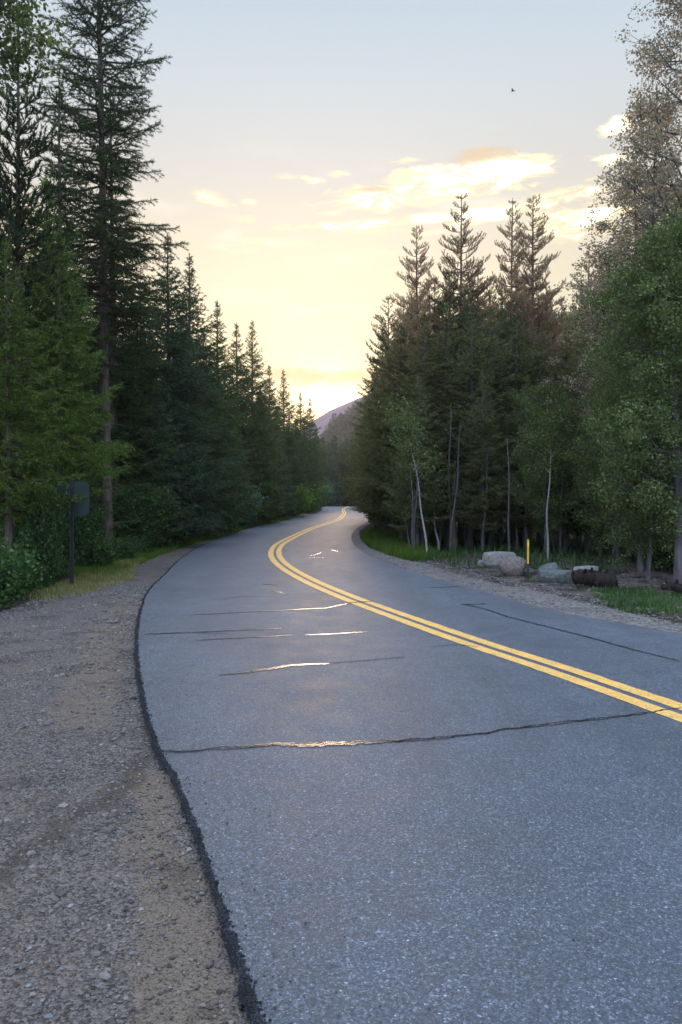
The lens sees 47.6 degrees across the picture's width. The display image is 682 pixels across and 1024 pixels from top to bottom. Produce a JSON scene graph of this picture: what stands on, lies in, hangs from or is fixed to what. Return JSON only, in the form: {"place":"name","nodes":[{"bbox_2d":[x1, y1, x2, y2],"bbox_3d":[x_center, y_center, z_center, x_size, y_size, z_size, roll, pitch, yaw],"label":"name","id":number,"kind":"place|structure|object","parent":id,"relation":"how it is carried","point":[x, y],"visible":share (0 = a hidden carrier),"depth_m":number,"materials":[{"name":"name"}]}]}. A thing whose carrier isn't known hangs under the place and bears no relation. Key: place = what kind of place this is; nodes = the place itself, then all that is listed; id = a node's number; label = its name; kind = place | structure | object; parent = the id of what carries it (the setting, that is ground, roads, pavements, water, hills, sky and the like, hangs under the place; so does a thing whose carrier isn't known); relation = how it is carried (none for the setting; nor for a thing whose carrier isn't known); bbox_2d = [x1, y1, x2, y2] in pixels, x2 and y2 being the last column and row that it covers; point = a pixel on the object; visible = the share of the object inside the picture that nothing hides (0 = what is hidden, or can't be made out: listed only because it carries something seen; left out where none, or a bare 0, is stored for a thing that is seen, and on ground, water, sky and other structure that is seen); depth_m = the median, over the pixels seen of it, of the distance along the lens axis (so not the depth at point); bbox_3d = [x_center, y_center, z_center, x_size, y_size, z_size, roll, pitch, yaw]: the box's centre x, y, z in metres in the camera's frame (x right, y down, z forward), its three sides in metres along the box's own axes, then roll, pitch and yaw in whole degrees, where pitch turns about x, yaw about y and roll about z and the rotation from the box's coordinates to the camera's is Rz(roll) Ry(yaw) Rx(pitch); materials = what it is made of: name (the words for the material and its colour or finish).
{"place":"outdoors","nodes":[
{"label":"outdoors","id":0,"kind":"place"},
{"bbox_2d":[0,585,243,1023],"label":"gravel","id":1,"kind":"structure","parent":0,"point":[64,993],"depth_m":4.39,"materials":[{"name":"grey gravel"}]},
{"bbox_2d":[64,515,294,576],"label":"grass","id":2,"kind":"structure","parent":0,"point":[147,555],"depth_m":21.80,"materials":[{"name":"green plant"}]},
{"bbox_2d":[302,397,361,438],"bbox_3d":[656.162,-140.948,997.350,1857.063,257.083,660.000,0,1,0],"label":"mountain","id":3,"kind":"structure","parent":0,"point":[322,421],"depth_m":923.64,"materials":[{"name":"grey stone"}]},
{"bbox_2d":[0,507,681,623],"bbox_3d":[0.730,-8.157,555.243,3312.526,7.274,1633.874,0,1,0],"label":"ground","id":4,"kind":"structure","parent":0,"point":[657,572],"depth_m":16.14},
{"bbox_2d":[0,536,42,608],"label":"shrub","id":5,"kind":"object","parent":4,"relation":"on","point":[6,579],"visible":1,"depth_m":11.08,"materials":[{"name":"green plant"}]},
{"bbox_2d":[0,535,52,601],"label":"shrub","id":6,"kind":"object","parent":4,"relation":"on","point":[30,569],"visible":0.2,"depth_m":12.21,"materials":[{"name":"green plant"}]},
{"bbox_2d":[0,0,75,109],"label":"aspen tree","id":7,"kind":"object","parent":4,"relation":"on","point":[23,24],"visible":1,"depth_m":12.05,"materials":[{"name":"green plant"}]},
{"bbox_2d":[0,10,83,528],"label":"pine tree","id":8,"kind":"object","parent":4,"relation":"on","point":[19,184],"visible":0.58,"depth_m":15.35,"materials":[{"name":"green plant"}]},
{"bbox_2d":[0,237,86,555],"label":"fir tree","id":9,"kind":"object","parent":4,"relation":"on","point":[13,489],"visible":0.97,"depth_m":13.13,"materials":[{"name":"green plant"}]},
{"bbox_2d":[17,478,72,590],"bbox_3d":[-5.080,0.407,13.444,0.863,2.036,1.170,0,1,-3],"label":"shrub","id":10,"kind":"object","parent":4,"relation":"on","point":[46,529],"visible":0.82,"depth_m":13.28,"materials":[{"name":"green plant"}]},
{"bbox_2d":[0,158,97,470],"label":"fir tree","id":11,"kind":"object","parent":4,"relation":"on","point":[40,430],"visible":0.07,"depth_m":16.41,"materials":[{"name":"green plant"}]},
{"bbox_2d":[3,498,98,578],"bbox_3d":[-5.829,0.418,15.137,2.199,1.912,1.622,-5,5,-77],"label":"shrub","id":12,"kind":"object","parent":4,"relation":"on","point":[78,535],"visible":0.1,"depth_m":15.42,"materials":[{"name":"green plant"}]},
{"bbox_2d":[28,72,103,564],"bbox_3d":[-6.532,-4.439,18.314,2.109,11.866,2.037,0,1,22],"label":"spruce tree","id":13,"kind":"object","parent":4,"relation":"on","point":[58,152],"visible":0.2,"depth_m":18.20,"materials":[{"name":"green plant"}]},
{"bbox_2d":[1,228,132,569],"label":"fir tree","id":14,"kind":"object","parent":4,"relation":"on","point":[70,464],"visible":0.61,"depth_m":15.33,"materials":[{"name":"green plant"}]},
{"bbox_2d":[0,174,137,495],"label":"fir tree","id":15,"kind":"object","parent":4,"relation":"on","point":[47,226],"visible":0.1,"depth_m":17.32,"materials":[{"name":"green plant"}]},
{"bbox_2d":[0,269,140,543],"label":"spruce tree","id":16,"kind":"object","parent":4,"relation":"on","point":[95,499],"visible":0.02,"depth_m":20.13,"materials":[{"name":"green plant"}]},
{"bbox_2d":[54,477,88,584],"bbox_3d":[-4.837,0.505,13.874,0.663,2.275,0.048,0,1,6],"label":"road sign","id":17,"kind":"object","parent":4,"relation":"on","point":[82,489],"visible":0.66,"depth_m":13.87,"materials":[{"name":"metal"}]},
{"bbox_2d":[6,557,145,599],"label":"grass","id":18,"kind":"structure","parent":4,"relation":"on","point":[82,581],"depth_m":14.13,"materials":[{"name":"green plant"}]},
{"bbox_2d":[68,503,107,568],"bbox_3d":[-5.584,0.572,17.003,0.981,1.542,1.330,-1,1,-29],"label":"shrub","id":19,"kind":"object","parent":4,"relation":"on","point":[96,524],"visible":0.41,"depth_m":16.87,"materials":[{"name":"green plant"}]},
{"bbox_2d":[68,527,128,568],"bbox_3d":[-5.304,0.829,17.176,1.512,0.991,1.366,1,2,43],"label":"shrub","id":20,"kind":"object","parent":4,"relation":"on","point":[108,550],"visible":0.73,"depth_m":16.93,"materials":[{"name":"green plant"}]},
{"bbox_2d":[7,0,198,542],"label":"spruce tree","id":21,"kind":"object","parent":4,"relation":"on","point":[103,283],"visible":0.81,"depth_m":19.83,"materials":[{"name":"green plant"}]},
{"bbox_2d":[82,98,165,539],"bbox_3d":[-6.687,-5.446,22.831,2.962,13.799,3.066,0,1,-12],"label":"spruce tree","id":22,"kind":"object","parent":4,"relation":"on","point":[124,396],"visible":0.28,"depth_m":22.77,"materials":[{"name":"green plant"}]},
{"bbox_2d":[109,531,147,559],"bbox_3d":[-5.421,0.857,19.296,1.064,0.849,1.178,1,1,39],"label":"shrub","id":23,"kind":"object","parent":4,"relation":"on","point":[130,548],"visible":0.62,"depth_m":19.18,"materials":[{"name":"green plant"}]},
{"bbox_2d":[90,316,197,542],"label":"spruce tree","id":24,"kind":"object","parent":4,"relation":"on","point":[144,403],"visible":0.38,"depth_m":23.13,"materials":[{"name":"green plant"}]},
{"bbox_2d":[113,481,175,553],"bbox_3d":[-5.456,0.185,21.658,1.831,2.159,2.483,-1,1,-25],"label":"shrub","id":25,"kind":"object","parent":4,"relation":"on","point":[150,522],"visible":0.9,"depth_m":21.28,"materials":[{"name":"green plant"}]},
{"bbox_2d":[88,281,202,544],"bbox_3d":[-5.980,-2.927,24.050,4.062,8.567,3.902,1,1,27],"label":"spruce tree","id":26,"kind":"object","parent":4,"relation":"on","point":[173,474],"visible":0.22,"depth_m":23.52,"materials":[{"name":"green plant"}]},
{"bbox_2d":[0,514,312,1023],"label":"gravel shoulder","id":27,"kind":"object","parent":4,"relation":"on","point":[157,905],"visible":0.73,"depth_m":3.46},
{"bbox_2d":[0,612,133,1023],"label":"gravel","id":28,"kind":"structure","parent":27,"relation":"on","point":[33,980],"depth_m":2.75,"materials":[{"name":"grey gravel"}]},
{"bbox_2d":[120,233,242,546],"bbox_3d":[-5.598,-3.806,24.879,5.139,10.340,4.701,1,2,45],"label":"spruce tree","id":29,"kind":"object","parent":4,"relation":"on","point":[197,494],"visible":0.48,"depth_m":24.59,"materials":[{"name":"green plant"}]},
{"bbox_2d":[160,252,251,538],"bbox_3d":[-5.512,-4.196,28.991,4.456,10.995,4.600,0,1,7],"label":"spruce tree","id":30,"kind":"object","parent":4,"relation":"on","point":[210,396],"visible":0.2,"depth_m":28.81,"materials":[{"name":"green plant"}]},
{"bbox_2d":[192,336,248,532],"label":"spruce tree","id":31,"kind":"object","parent":4,"relation":"on","point":[236,508],"visible":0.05,"depth_m":30.90,"materials":[{"name":"green plant"}]},
{"bbox_2d":[195,300,263,531],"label":"spruce tree","id":32,"kind":"object","parent":4,"relation":"on","point":[231,409],"visible":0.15,"depth_m":32.83,"materials":[{"name":"green plant"}]},
{"bbox_2d":[219,322,274,523],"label":"spruce tree","id":33,"kind":"object","parent":4,"relation":"on","point":[242,371],"visible":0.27,"depth_m":40.83,"materials":[{"name":"green plant"}]},
{"bbox_2d":[234,319,290,524],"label":"spruce tree","id":34,"kind":"object","parent":4,"relation":"on","point":[264,430],"visible":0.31,"depth_m":42.61,"materials":[{"name":"green plant"}]},
{"bbox_2d":[250,393,294,521],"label":"spruce tree","id":35,"kind":"object","parent":4,"relation":"on","point":[286,494],"visible":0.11,"depth_m":45.80,"materials":[{"name":"green plant"}]},
{"bbox_2d":[257,365,298,509],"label":"spruce tree","id":36,"kind":"object","parent":4,"relation":"on","point":[275,412],"visible":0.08,"depth_m":54.82,"materials":[{"name":"green plant"}]},
{"bbox_2d":[271,436,300,518],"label":"spruce tree","id":37,"kind":"object","parent":4,"relation":"on","point":[289,501],"visible":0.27,"depth_m":51.81,"materials":[{"name":"green plant"}]},
{"bbox_2d":[273,368,311,508],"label":"spruce tree","id":38,"kind":"object","parent":4,"relation":"on","point":[291,434],"visible":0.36,"depth_m":59.69,"materials":[{"name":"green plant"}]},
{"bbox_2d":[284,484,320,516],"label":"shrub","id":39,"kind":"object","parent":4,"relation":"on","point":[302,503],"visible":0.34,"depth_m":58.33,"materials":[{"name":"green plant"}]},
{"bbox_2d":[289,393,323,512],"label":"spruce tree","id":40,"kind":"object","parent":4,"relation":"on","point":[309,473],"visible":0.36,"depth_m":73.63,"materials":[{"name":"green plant"}]},
{"bbox_2d":[304,398,330,508],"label":"spruce tree","id":41,"kind":"object","parent":4,"relation":"on","point":[310,438],"visible":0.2,"depth_m":83.76,"materials":[{"name":"green plant"}]},
{"bbox_2d":[320,443,345,506],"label":"spruce tree","id":42,"kind":"object","parent":4,"relation":"on","point":[331,467],"visible":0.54,"depth_m":138.38,"materials":[{"name":"green plant"}]},
{"bbox_2d":[340,330,385,525],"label":"pine tree","id":43,"kind":"object","parent":4,"relation":"on","point":[364,397],"visible":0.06,"depth_m":41.81,"materials":[{"name":"green plant"}]},
{"bbox_2d":[337,378,394,530],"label":"pine tree","id":44,"kind":"object","parent":4,"relation":"on","point":[362,473],"visible":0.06,"depth_m":32.80,"materials":[{"name":"green plant"}]},
{"bbox_2d":[341,352,397,533],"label":"pine tree","id":45,"kind":"object","parent":4,"relation":"on","point":[391,528],"visible":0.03,"depth_m":29.85,"materials":[{"name":"green plant"}]},
{"bbox_2d":[363,296,401,406],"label":"pine tree","id":46,"kind":"object","parent":4,"relation":"on","point":[386,333],"visible":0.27,"depth_m":36.70,"materials":[{"name":"green plant"}]},
{"bbox_2d":[341,322,431,537],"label":"pine tree","id":47,"kind":"object","parent":4,"relation":"on","point":[376,503],"visible":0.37,"depth_m":26.66,"materials":[{"name":"green plant"}]},
{"bbox_2d":[347,303,436,537],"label":"pine tree","id":48,"kind":"object","parent":4,"relation":"on","point":[407,335],"visible":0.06,"depth_m":28.65,"materials":[{"name":"green plant"}]},
{"bbox_2d":[359,528,435,561],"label":"grass","id":49,"kind":"structure","parent":4,"relation":"on","point":[387,547],"depth_m":22.98,"materials":[{"name":"green plant"}]},
{"bbox_2d":[361,424,437,539],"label":"tree","id":50,"kind":"object","parent":4,"relation":"on","point":[409,531],"visible":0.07,"depth_m":26.00,"materials":[{"name":"plant"}]},
{"bbox_2d":[377,377,442,553],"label":"aspen tree","id":51,"kind":"object","parent":4,"relation":"on","point":[409,432],"visible":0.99,"depth_m":20.39,"materials":[{"name":"green plant"}]},
{"bbox_2d":[382,294,446,541],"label":"pine tree","id":52,"kind":"object","parent":4,"relation":"on","point":[413,333],"visible":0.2,"depth_m":26.70,"materials":[{"name":"green plant"}]},
{"bbox_2d":[390,226,440,353],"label":"pine tree","id":53,"kind":"object","parent":4,"relation":"on","point":[415,281],"visible":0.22,"depth_m":30.66,"materials":[{"name":"green plant"}]},
{"bbox_2d":[381,374,462,546],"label":"pine tree","id":54,"kind":"object","parent":4,"relation":"on","point":[398,495],"visible":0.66,"depth_m":23.30,"materials":[{"name":"green plant"}]},
{"bbox_2d":[404,278,444,539],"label":"pine tree","id":55,"kind":"object","parent":4,"relation":"on","point":[424,293],"visible":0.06,"depth_m":28.70,"materials":[{"name":"green plant"}]},
{"bbox_2d":[379,312,474,543],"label":"pine tree","id":56,"kind":"object","parent":4,"relation":"on","point":[424,361],"visible":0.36,"depth_m":24.72,"materials":[{"name":"green plant"}]},
{"bbox_2d":[405,461,461,548],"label":"aspen tree","id":57,"kind":"object","parent":4,"relation":"on","point":[430,503],"visible":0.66,"depth_m":23.16,"materials":[{"name":"green plant"}]},
{"bbox_2d":[387,299,496,544],"bbox_3d":[3.409,-2.820,25.535,3.915,8.374,3.985,0,1,3],"label":"pine tree","id":58,"kind":"object","parent":4,"relation":"on","point":[450,341],"visible":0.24,"depth_m":25.20,"materials":[{"name":"green plant"}]},
{"bbox_2d":[422,270,480,397],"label":"pine tree","id":59,"kind":"object","parent":4,"relation":"on","point":[452,290],"visible":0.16,"depth_m":27.01,"materials":[{"name":"green plant"}]},
{"bbox_2d":[425,192,504,540],"bbox_3d":[4.248,-5.079,27.789,3.027,12.807,2.955,-1,1,-38],"label":"pine tree","id":60,"kind":"object","parent":4,"relation":"on","point":[459,251],"visible":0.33,"depth_m":27.66,"materials":[{"name":"green plant"}]},
{"bbox_2d":[432,288,505,397],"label":"pine tree","id":61,"kind":"object","parent":4,"relation":"on","point":[464,315],"visible":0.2,"depth_m":26.21,"materials":[{"name":"green plant"}]},
{"bbox_2d":[441,263,506,540],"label":"pine tree","id":62,"kind":"object","parent":4,"relation":"on","point":[478,531],"visible":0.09,"depth_m":27.68,"materials":[{"name":"green plant"}]},
{"bbox_2d":[433,310,520,548],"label":"pine tree","id":63,"kind":"object","parent":4,"relation":"on","point":[470,371],"visible":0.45,"depth_m":24.16,"materials":[{"name":"green plant"}]},
{"bbox_2d":[442,370,522,550],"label":"pine tree","id":64,"kind":"object","parent":4,"relation":"on","point":[481,441],"visible":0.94,"depth_m":22.99,"materials":[{"name":"green plant"}]},
{"bbox_2d":[434,303,535,546],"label":"pine tree","id":65,"kind":"object","parent":4,"relation":"on","point":[491,346],"visible":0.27,"depth_m":24.61,"materials":[{"name":"green plant"}]},
{"bbox_2d":[483,198,537,343],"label":"pine tree","id":66,"kind":"object","parent":4,"relation":"on","point":[514,270],"visible":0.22,"depth_m":30.75,"materials":[{"name":"green plant"}]},
{"bbox_2d":[499,556,526,575],"bbox_3d":[3.521,1.145,15.874,0.561,0.480,0.431,0,1,0],"label":"boulder","id":67,"kind":"object","parent":4,"relation":"on","point":[512,566],"visible":0.88,"depth_m":15.71,"materials":[{"name":"beige stone"}]},
{"bbox_2d":[484,299,543,542],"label":"pine tree","id":68,"kind":"object","parent":4,"relation":"on","point":[510,325],"visible":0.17,"depth_m":26.84,"materials":[{"name":"green plant"}]},
{"bbox_2d":[459,319,569,545],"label":"pine tree","id":69,"kind":"object","parent":4,"relation":"on","point":[522,362],"visible":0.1,"depth_m":25.13,"materials":[{"name":"green plant"}]},
{"bbox_2d":[351,521,681,633],"bbox_3d":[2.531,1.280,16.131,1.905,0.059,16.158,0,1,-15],"label":"gravel","id":70,"kind":"structure","parent":4,"relation":"on","point":[559,592],"depth_m":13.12,"materials":[{"name":"grey gravel"}]},
{"bbox_2d":[368,525,672,571],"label":"undergrowth","id":71,"kind":"object","parent":4,"relation":"on","point":[515,550],"visible":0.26,"depth_m":20.68,"materials":[{"name":"green plant"}]},
{"bbox_2d":[487,375,554,550],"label":"pine tree","id":72,"kind":"object","parent":4,"relation":"on","point":[526,522],"visible":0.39,"depth_m":23.45,"materials":[{"name":"green plant"}]},
{"bbox_2d":[499,195,569,541],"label":"pine tree","id":73,"kind":"object","parent":4,"relation":"on","point":[529,302],"visible":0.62,"depth_m":28.02,"materials":[{"name":"green plant"}]},
{"bbox_2d":[498,329,574,544],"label":"pine tree","id":74,"kind":"object","parent":4,"relation":"on","point":[550,368],"visible":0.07,"depth_m":25.77,"materials":[{"name":"green plant"}]},
{"bbox_2d":[496,380,591,553],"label":"aspen tree","id":75,"kind":"object","parent":4,"relation":"on","point":[541,396],"visible":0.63,"depth_m":21.30,"materials":[{"name":"green plant"}]},
{"bbox_2d":[415,560,681,607],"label":"debris","id":76,"kind":"object","parent":4,"relation":"on","point":[636,579],"visible":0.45,"depth_m":15.06,"materials":[{"name":"grey gravel"}]},
{"bbox_2d":[510,385,596,560],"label":"aspen tree","id":77,"kind":"object","parent":4,"relation":"on","point":[555,422],"visible":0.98,"depth_m":18.86,"materials":[{"name":"green plant"}]},
{"bbox_2d":[519,331,590,546],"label":"pine tree","id":78,"kind":"object","parent":4,"relation":"on","point":[565,356],"visible":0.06,"depth_m":24.84,"materials":[{"name":"green plant"}]},
{"bbox_2d":[538,569,572,582],"bbox_3d":[4.133,1.249,14.694,0.764,0.310,0.441,0,1,0],"label":"boulder","id":79,"kind":"object","parent":4,"relation":"on","point":[550,575],"visible":0.75,"depth_m":14.52,"materials":[{"name":"grey stone"}]},
{"bbox_2d":[527,383,598,552],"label":"pine tree","id":80,"kind":"object","parent":4,"relation":"on","point":[566,530],"visible":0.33,"depth_m":22.37,"materials":[{"name":"green plant"}]},
{"bbox_2d":[546,321,604,548],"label":"pine tree","id":81,"kind":"object","parent":4,"relation":"on","point":[581,352],"visible":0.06,"depth_m":24.29,"materials":[{"name":"green plant"}]},
{"bbox_2d":[559,244,601,532],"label":"pine tree","id":82,"kind":"object","parent":4,"relation":"on","point":[583,306],"visible":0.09,"depth_m":29.73,"materials":[{"name":"green plant"}]},
{"bbox_2d":[571,567,617,587],"bbox_3d":[4.538,1.192,13.850,0.810,0.422,0.360,0,1,12],"label":"log","id":83,"kind":"object","parent":4,"relation":"on","point":[594,578],"visible":0.94,"depth_m":13.75,"materials":[{"name":"brown wood"}]},
{"bbox_2d":[563,378,626,551],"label":"pine tree","id":84,"kind":"object","parent":4,"relation":"on","point":[581,509],"visible":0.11,"depth_m":22.26,"materials":[{"name":"green plant"}]},
{"bbox_2d":[537,228,665,554],"bbox_3d":[7.403,-3.169,20.853,3.377,9.130,4.187,-1,2,-41],"label":"cottonwood tree","id":85,"kind":"object","parent":4,"relation":"on","point":[600,266],"visible":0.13,"depth_m":20.95,"materials":[{"name":"green plant"}]},
{"bbox_2d":[567,377,654,562],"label":"aspen tree","id":86,"kind":"object","parent":4,"relation":"on","point":[599,527],"visible":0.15,"depth_m":19.13,"materials":[{"name":"green plant"}]},
{"bbox_2d":[553,148,680,557],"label":"cottonwood tree","id":87,"kind":"object","parent":4,"relation":"on","point":[600,226],"visible":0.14,"depth_m":19.97,"materials":[{"name":"green plant"}]},
{"bbox_2d":[558,201,681,583],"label":"aspen tree","id":88,"kind":"object","parent":4,"relation":"on","point":[666,261],"visible":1,"depth_m":14.45,"materials":[{"name":"green plant"}]},
{"bbox_2d":[561,284,681,571],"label":"aspen tree","id":89,"kind":"object","parent":4,"relation":"on","point":[609,394],"visible":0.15,"depth_m":17.10,"materials":[{"name":"green plant"}]},
{"bbox_2d":[568,63,681,487],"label":"cottonwood tree","id":90,"kind":"object","parent":4,"relation":"on","point":[654,106],"visible":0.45,"depth_m":18.47,"materials":[{"name":"green plant"}]},
{"bbox_2d":[587,395,681,578],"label":"aspen tree","id":91,"kind":"object","parent":4,"relation":"on","point":[632,533],"visible":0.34,"depth_m":15.46,"materials":[{"name":"green plant"}]},
{"bbox_2d":[591,584,681,614],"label":"grass","id":92,"kind":"structure","parent":4,"relation":"on","point":[615,599],"depth_m":12.02,"materials":[{"name":"green plant"}]},
{"bbox_2d":[594,0,681,393],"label":"cottonwood tree","id":93,"kind":"object","parent":4,"relation":"on","point":[653,51],"visible":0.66,"depth_m":17.34,"materials":[{"name":"green plant"}]},
{"bbox_2d":[0,0,681,430],"label":"sky","id":94,"kind":"structure","parent":0,"point":[301,145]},
{"bbox_2d":[137,506,681,1023],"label":"road","id":95,"kind":"structure","parent":0,"point":[493,874],"depth_m":4.22,"materials":[{"name":"grey asphalt"}]},
{"bbox_2d":[133,608,271,1023],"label":"road edge","id":96,"kind":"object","parent":95,"relation":"on","point":[247,984],"depth_m":3.11,"materials":[{"name":"asphalt"}]},
{"bbox_2d":[133,516,306,1023],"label":"road seam","id":97,"kind":"object","parent":95,"relation":"on","point":[241,996],"visible":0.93,"depth_m":3.69,"materials":[{"name":"black asphalt"}]},
{"bbox_2d":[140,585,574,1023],"bbox_3d":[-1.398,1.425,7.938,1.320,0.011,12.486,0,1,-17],"label":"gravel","id":98,"kind":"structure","parent":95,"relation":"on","point":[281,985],"depth_m":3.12,"materials":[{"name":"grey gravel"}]},
{"bbox_2d":[160,550,645,751],"bbox_3d":[-0.924,1.304,13.826,4.009,0.001,17.910,0,1,-8],"label":"crack sealant","id":99,"kind":"object","parent":95,"relation":"on","point":[320,744],"visible":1,"depth_m":5.17,"materials":[{"name":"black asphalt"}]},
{"bbox_2d":[149,586,680,751],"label":"road crack","id":100,"kind":"object","parent":95,"relation":"on","point":[441,736],"visible":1,"depth_m":5.50,"materials":[{"name":"black asphalt"}]},
{"bbox_2d":[268,506,681,721],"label":"road marking","id":101,"kind":"object","parent":95,"relation":"on","point":[633,700],"visible":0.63,"depth_m":7.95,"materials":[{"name":"yellow paint"}]},
{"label":"hill","id":102,"kind":"structure","parent":0,"visible":0},
{"bbox_2d":[320,309,600,451],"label":"forest","id":103,"kind":"object","parent":102,"relation":"on","point":[337,424],"visible":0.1,"depth_m":388.59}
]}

